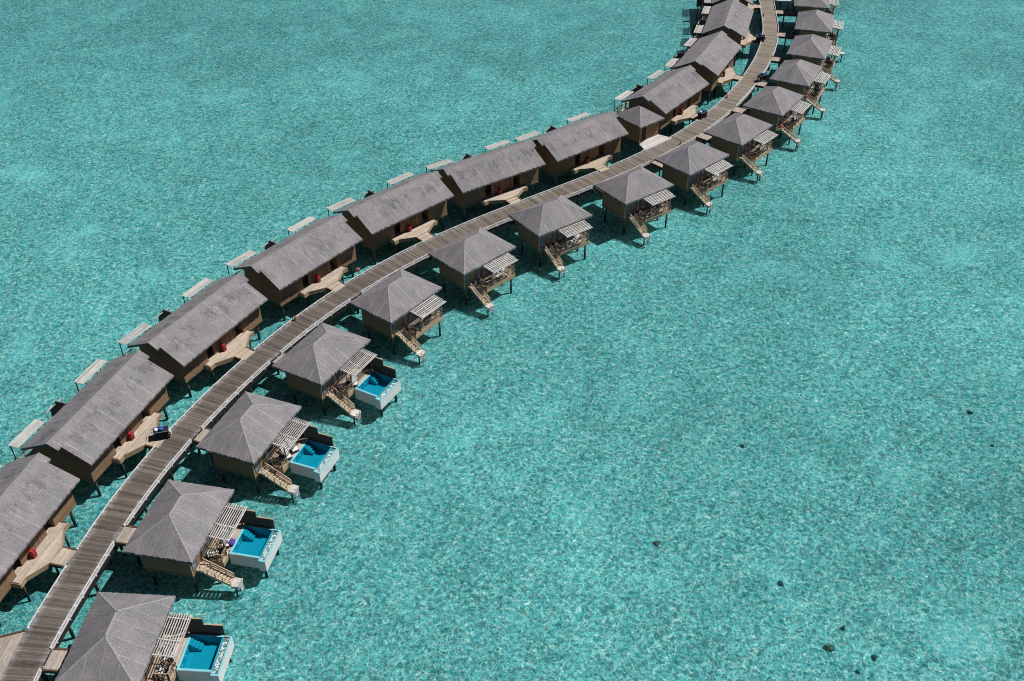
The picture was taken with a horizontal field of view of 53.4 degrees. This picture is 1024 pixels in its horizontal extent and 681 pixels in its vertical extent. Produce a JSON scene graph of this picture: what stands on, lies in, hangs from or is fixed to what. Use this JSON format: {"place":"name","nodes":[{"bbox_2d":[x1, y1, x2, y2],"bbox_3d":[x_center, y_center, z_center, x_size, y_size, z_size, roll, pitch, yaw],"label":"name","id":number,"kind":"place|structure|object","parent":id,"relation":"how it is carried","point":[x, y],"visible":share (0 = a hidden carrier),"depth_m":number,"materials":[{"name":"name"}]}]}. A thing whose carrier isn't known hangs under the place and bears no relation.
{"place":"outdoors","nodes":[
{"label":"outdoors","id":0,"kind":"place"},
{"bbox_2d":[28,548,37,558],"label":"red box","id":1,"kind":"object","parent":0,"point":[32,552],"visible":1,"depth_m":95.85,"materials":[{"name":"paint"}]},
{"bbox_2d":[127,431,134,440],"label":"red box","id":2,"kind":"object","parent":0,"point":[130,434],"visible":1,"depth_m":108.66,"materials":[{"name":"paint"}]},
{"bbox_2d":[220,343,226,351],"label":"red box","id":3,"kind":"object","parent":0,"point":[223,347],"visible":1,"depth_m":120.71,"materials":[{"name":"paint"}]},
{"bbox_2d":[315,275,320,282],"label":"red box","id":4,"kind":"object","parent":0,"point":[318,278],"visible":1,"depth_m":132.07,"materials":[{"name":"paint"}]},
{"bbox_2d":[0,0,1023,680],"bbox_3d":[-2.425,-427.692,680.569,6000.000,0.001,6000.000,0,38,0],"label":"seabed","id":5,"kind":"structure","parent":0,"point":[634,376],"depth_m":127.53,"materials":[{"name":"teal sand"}]},
{"bbox_2d":[0,630,25,680],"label":"landing deck","id":6,"kind":"structure","parent":5,"relation":"on","point":[9,643],"depth_m":88.39,"materials":[{"name":"beige wood"}]},
{"bbox_2d":[0,453,79,626],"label":"long house","id":7,"kind":"structure","parent":5,"relation":"on","point":[38,503],"depth_m":96.69,"materials":[{"name":"grey wood"}]},
{"bbox_2d":[8,350,173,496],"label":"long house","id":8,"kind":"structure","parent":5,"relation":"on","point":[82,433],"depth_m":107.28,"materials":[{"name":"grey wood"}]},
{"bbox_2d":[151,425,171,440],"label":"service cart","id":9,"kind":"object","parent":8,"relation":"on","point":[163,433],"visible":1,"depth_m":108.80,"materials":[{"name":"plastic"}]},
{"bbox_2d":[42,591,234,680],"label":"water villa","id":10,"kind":"object","parent":5,"relation":"on","point":[122,636],"visible":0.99,"depth_m":86.12,"materials":[{"name":"grey wood"}]},
{"bbox_2d":[152,657,175,679],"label":"lounger","id":11,"kind":"object","parent":10,"relation":"on","point":[166,671],"visible":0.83,"depth_m":86.17,"materials":[{"name":"wicker"}]},
{"bbox_2d":[155,665,167,675],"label":"towel","id":12,"kind":"object","parent":11,"relation":"on","point":[161,670],"visible":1,"depth_m":85.96,"materials":[{"name":"white fabric"}]},
{"bbox_2d":[163,640,172,663],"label":"lounger","id":13,"kind":"object","parent":10,"relation":"on","point":[164,658],"visible":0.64,"depth_m":87.58,"materials":[{"name":"wicker"}]},
{"bbox_2d":[118,273,267,397],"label":"long house","id":14,"kind":"structure","parent":5,"relation":"on","point":[184,342],"depth_m":119.78,"materials":[{"name":"grey wood"}]},
{"bbox_2d":[114,480,282,596],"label":"water villa","id":15,"kind":"object","parent":5,"relation":"on","point":[178,528],"visible":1,"depth_m":95.81,"materials":[{"name":"grey wood"}]},
{"bbox_2d":[205,547,226,560],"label":"lounger","id":16,"kind":"object","parent":15,"relation":"on","point":[220,551],"visible":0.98,"depth_m":96.03,"materials":[{"name":"wicker"}]},
{"bbox_2d":[207,550,218,556],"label":"towel","id":17,"kind":"object","parent":16,"relation":"on","point":[217,552],"visible":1,"depth_m":96.03,"materials":[{"name":"white fabric"}]},
{"bbox_2d":[221,529,229,547],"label":"lounger","id":18,"kind":"object","parent":15,"relation":"on","point":[226,544],"visible":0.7,"depth_m":97.53,"materials":[{"name":"wicker"}]},
{"bbox_2d":[227,538,234,545],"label":"beanbag","id":19,"kind":"object","parent":15,"relation":"on","point":[231,542],"visible":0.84,"depth_m":97.07,"materials":[{"name":"purple fabric"}]},
{"bbox_2d":[193,391,339,502],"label":"water villa","id":20,"kind":"object","parent":5,"relation":"on","point":[248,434],"visible":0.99,"depth_m":105.67,"materials":[{"name":"grey wood"}]},
{"bbox_2d":[266,454,285,466],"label":"lounger","id":21,"kind":"object","parent":20,"relation":"on","point":[278,458],"visible":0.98,"depth_m":105.94,"materials":[{"name":"wicker"}]},
{"bbox_2d":[279,444,292,459],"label":"lounger","id":22,"kind":"object","parent":20,"relation":"on","point":[289,455],"visible":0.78,"depth_m":106.84,"materials":[{"name":"wicker"}]},
{"bbox_2d":[286,436,299,452],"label":"lounger","id":23,"kind":"object","parent":20,"relation":"on","point":[294,448],"visible":0.74,"depth_m":107.55,"materials":[{"name":"wicker"}]},
{"bbox_2d":[226,214,362,320],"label":"long house","id":24,"kind":"structure","parent":5,"relation":"on","point":[285,271],"depth_m":131.31,"materials":[{"name":"grey wood"}]},
{"bbox_2d":[271,322,400,425],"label":"water villa","id":25,"kind":"object","parent":5,"relation":"on","point":[321,360],"visible":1,"depth_m":115.17,"materials":[{"name":"grey wood"}]},
{"bbox_2d":[334,380,350,391],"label":"lounger","id":26,"kind":"object","parent":25,"relation":"on","point":[347,383],"visible":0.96,"depth_m":115.38,"materials":[{"name":"wicker"}]},
{"bbox_2d":[351,372,357,385],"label":"lounger","id":27,"kind":"object","parent":25,"relation":"on","point":[355,380],"visible":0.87,"depth_m":116.21,"materials":[{"name":"fabric"}]},
{"bbox_2d":[1,0,778,680],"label":"boardwalk","id":28,"kind":"structure","parent":5,"relation":"on","point":[59,608],"depth_m":116.18,"materials":[{"name":"brown wood"}]},
{"bbox_2d":[756,34,765,41],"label":"service cart","id":29,"kind":"object","parent":28,"relation":"on","point":[762,37],"visible":1,"depth_m":196.75,"materials":[{"name":"fabric"}]},
{"bbox_2d":[327,170,453,264],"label":"long house","id":30,"kind":"structure","parent":5,"relation":"on","point":[417,203],"depth_m":141.30,"materials":[{"name":"grey wood"}]},
{"bbox_2d":[407,225,411,231],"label":"red box","id":31,"kind":"object","parent":30,"relation":"on","point":[409,228],"visible":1,"depth_m":141.87,"materials":[{"name":"paint"}]},
{"bbox_2d":[349,269,445,364],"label":"water villa","id":32,"kind":"object","parent":5,"relation":"on","point":[393,305],"visible":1,"depth_m":123.68,"materials":[{"name":"grey wood"}]},
{"bbox_2d":[405,322,419,330],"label":"lounger","id":33,"kind":"object","parent":32,"relation":"on","point":[414,326],"visible":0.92,"depth_m":124.03,"materials":[{"name":"wicker"}]},
{"bbox_2d":[423,312,432,322],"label":"lounger","id":34,"kind":"object","parent":32,"relation":"on","point":[427,316],"visible":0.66,"depth_m":125.62,"materials":[{"name":"wicker"}]},
{"bbox_2d":[428,227,517,317],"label":"water villa","id":35,"kind":"object","parent":5,"relation":"on","point":[468,260],"visible":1,"depth_m":131.58,"materials":[{"name":"grey wood"}]},
{"bbox_2d":[478,277,490,283],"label":"lounger","id":36,"kind":"object","parent":35,"relation":"on","point":[486,280],"visible":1,"depth_m":131.79,"materials":[{"name":"wicker"}]},
{"bbox_2d":[496,268,504,278],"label":"lounger","id":37,"kind":"object","parent":35,"relation":"on","point":[500,271],"visible":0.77,"depth_m":133.41,"materials":[{"name":"fabric"}]},
{"bbox_2d":[425,140,545,221],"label":"long house","id":38,"kind":"structure","parent":5,"relation":"on","point":[510,171],"depth_m":149.49,"materials":[{"name":"grey wood"}]},
{"bbox_2d":[508,195,592,279],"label":"water villa","id":39,"kind":"object","parent":5,"relation":"on","point":[547,224],"visible":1,"depth_m":138.50,"materials":[{"name":"grey wood"}]},
{"bbox_2d":[552,242,566,247],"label":"lounger","id":40,"kind":"object","parent":39,"relation":"on","point":[553,245],"visible":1,"depth_m":138.59,"materials":[{"name":"wicker"}]},
{"bbox_2d":[570,234,579,243],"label":"lounger","id":41,"kind":"object","parent":39,"relation":"on","point":[576,236],"visible":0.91,"depth_m":139.96,"materials":[{"name":"fabric"}]},
{"bbox_2d":[515,111,628,186],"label":"long house","id":42,"kind":"structure","parent":5,"relation":"on","point":[595,139],"depth_m":157.01,"materials":[{"name":"grey wood"}]},
{"bbox_2d":[594,166,675,245],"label":"water villa","id":43,"kind":"object","parent":5,"relation":"on","point":[628,194],"visible":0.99,"depth_m":145.09,"materials":[{"name":"grey wood"}]},
{"bbox_2d":[637,210,649,215],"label":"lounger","id":44,"kind":"object","parent":43,"relation":"on","point":[643,213],"visible":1,"depth_m":145.17,"materials":[{"name":"wicker"}]},
{"bbox_2d":[653,202,661,212],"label":"lounger","id":45,"kind":"object","parent":43,"relation":"on","point":[658,205],"visible":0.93,"depth_m":146.55,"materials":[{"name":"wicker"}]},
{"bbox_2d":[616,105,664,152],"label":"hut","id":46,"kind":"object","parent":5,"relation":"on","point":[639,124],"visible":0.97,"depth_m":163.43,"materials":[{"name":"grey wood"}]},
{"bbox_2d":[639,134,670,150],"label":"hut ramp","id":47,"kind":"structure","parent":5,"relation":"on","point":[650,142],"depth_m":163.75,"materials":[{"name":"beige wood"}]},
{"bbox_2d":[613,65,708,134],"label":"long house","id":48,"kind":"structure","parent":5,"relation":"on","point":[668,95],"depth_m":170.51,"materials":[{"name":"grey wood"}]},
{"bbox_2d":[697,109,707,118],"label":"service cart","id":49,"kind":"object","parent":48,"relation":"on","point":[703,114],"visible":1,"depth_m":170.09,"materials":[{"name":"fabric"}]},
{"bbox_2d":[650,140,732,214],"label":"water villa","id":50,"kind":"object","parent":5,"relation":"on","point":[688,165],"visible":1,"depth_m":151.80,"materials":[{"name":"grey wood"}]},
{"bbox_2d":[664,31,743,104],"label":"long house","id":51,"kind":"structure","parent":5,"relation":"on","point":[709,59],"depth_m":182.34,"materials":[{"name":"grey wood"}]},
{"bbox_2d":[692,0,760,65],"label":"long house","id":52,"kind":"structure","parent":5,"relation":"on","point":[731,19],"depth_m":196.32,"materials":[{"name":"grey wood"}]},
{"bbox_2d":[696,0,761,19],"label":"long house","id":53,"kind":"structure","parent":5,"relation":"on","point":[711,3],"depth_m":211.08,"materials":[{"name":"grey wood"}]},
{"bbox_2d":[696,113,778,181],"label":"water villa","id":54,"kind":"object","parent":5,"relation":"on","point":[736,136],"visible":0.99,"depth_m":159.25,"materials":[{"name":"grey wood"}]},
{"bbox_2d":[746,149,758,156],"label":"lounger","id":55,"kind":"object","parent":54,"relation":"on","point":[752,152],"visible":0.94,"depth_m":159.57,"materials":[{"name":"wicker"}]},
{"bbox_2d":[731,86,810,148],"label":"water villa","id":56,"kind":"object","parent":5,"relation":"on","point":[775,106],"visible":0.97,"depth_m":167.30,"materials":[{"name":"grey wood"}]},
{"bbox_2d":[776,0,790,10],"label":"arrival deck","id":57,"kind":"structure","parent":5,"relation":"on","point":[788,1],"depth_m":215.44,"materials":[{"name":"grey wood"}]},
{"bbox_2d":[755,59,830,119],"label":"water villa","id":58,"kind":"object","parent":5,"relation":"on","point":[799,76],"visible":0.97,"depth_m":176.19,"materials":[{"name":"grey wood"}]},
{"bbox_2d":[756,73,767,81],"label":"service cart","id":59,"kind":"object","parent":58,"relation":"on","point":[760,77],"visible":1,"depth_m":181.86,"materials":[{"name":"fabric"}]},
{"bbox_2d":[770,34,841,89],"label":"water villa","id":60,"kind":"object","parent":5,"relation":"on","point":[813,48],"visible":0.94,"depth_m":185.46,"materials":[{"name":"grey wood"}]},
{"bbox_2d":[779,0,836,11],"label":"water villa","id":61,"kind":"object","parent":5,"relation":"on","point":[794,7],"visible":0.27,"depth_m":217.26,"materials":[{"name":"grey wood"}]},
{"bbox_2d":[776,0,841,33],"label":"water villa","id":62,"kind":"object","parent":5,"relation":"on","point":[808,5],"visible":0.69,"depth_m":204.77,"materials":[{"name":"grey wood"}]},
{"bbox_2d":[777,9,844,61],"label":"water villa","id":63,"kind":"object","parent":5,"relation":"on","point":[817,22],"visible":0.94,"depth_m":195.41,"materials":[{"name":"grey wood"}]},
{"bbox_2d":[824,644,834,650],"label":"coral rock","id":64,"kind":"object","parent":5,"relation":"on","point":[830,648],"visible":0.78,"depth_m":91.39,"materials":[{"name":"teal stone"}]},
{"bbox_2d":[0,0,1023,680],"bbox_3d":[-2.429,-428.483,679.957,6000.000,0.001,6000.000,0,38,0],"label":"water","id":65,"kind":"structure","parent":0,"point":[576,348],"depth_m":125.93,"materials":[{"name":"teal liquid"}]}
]}

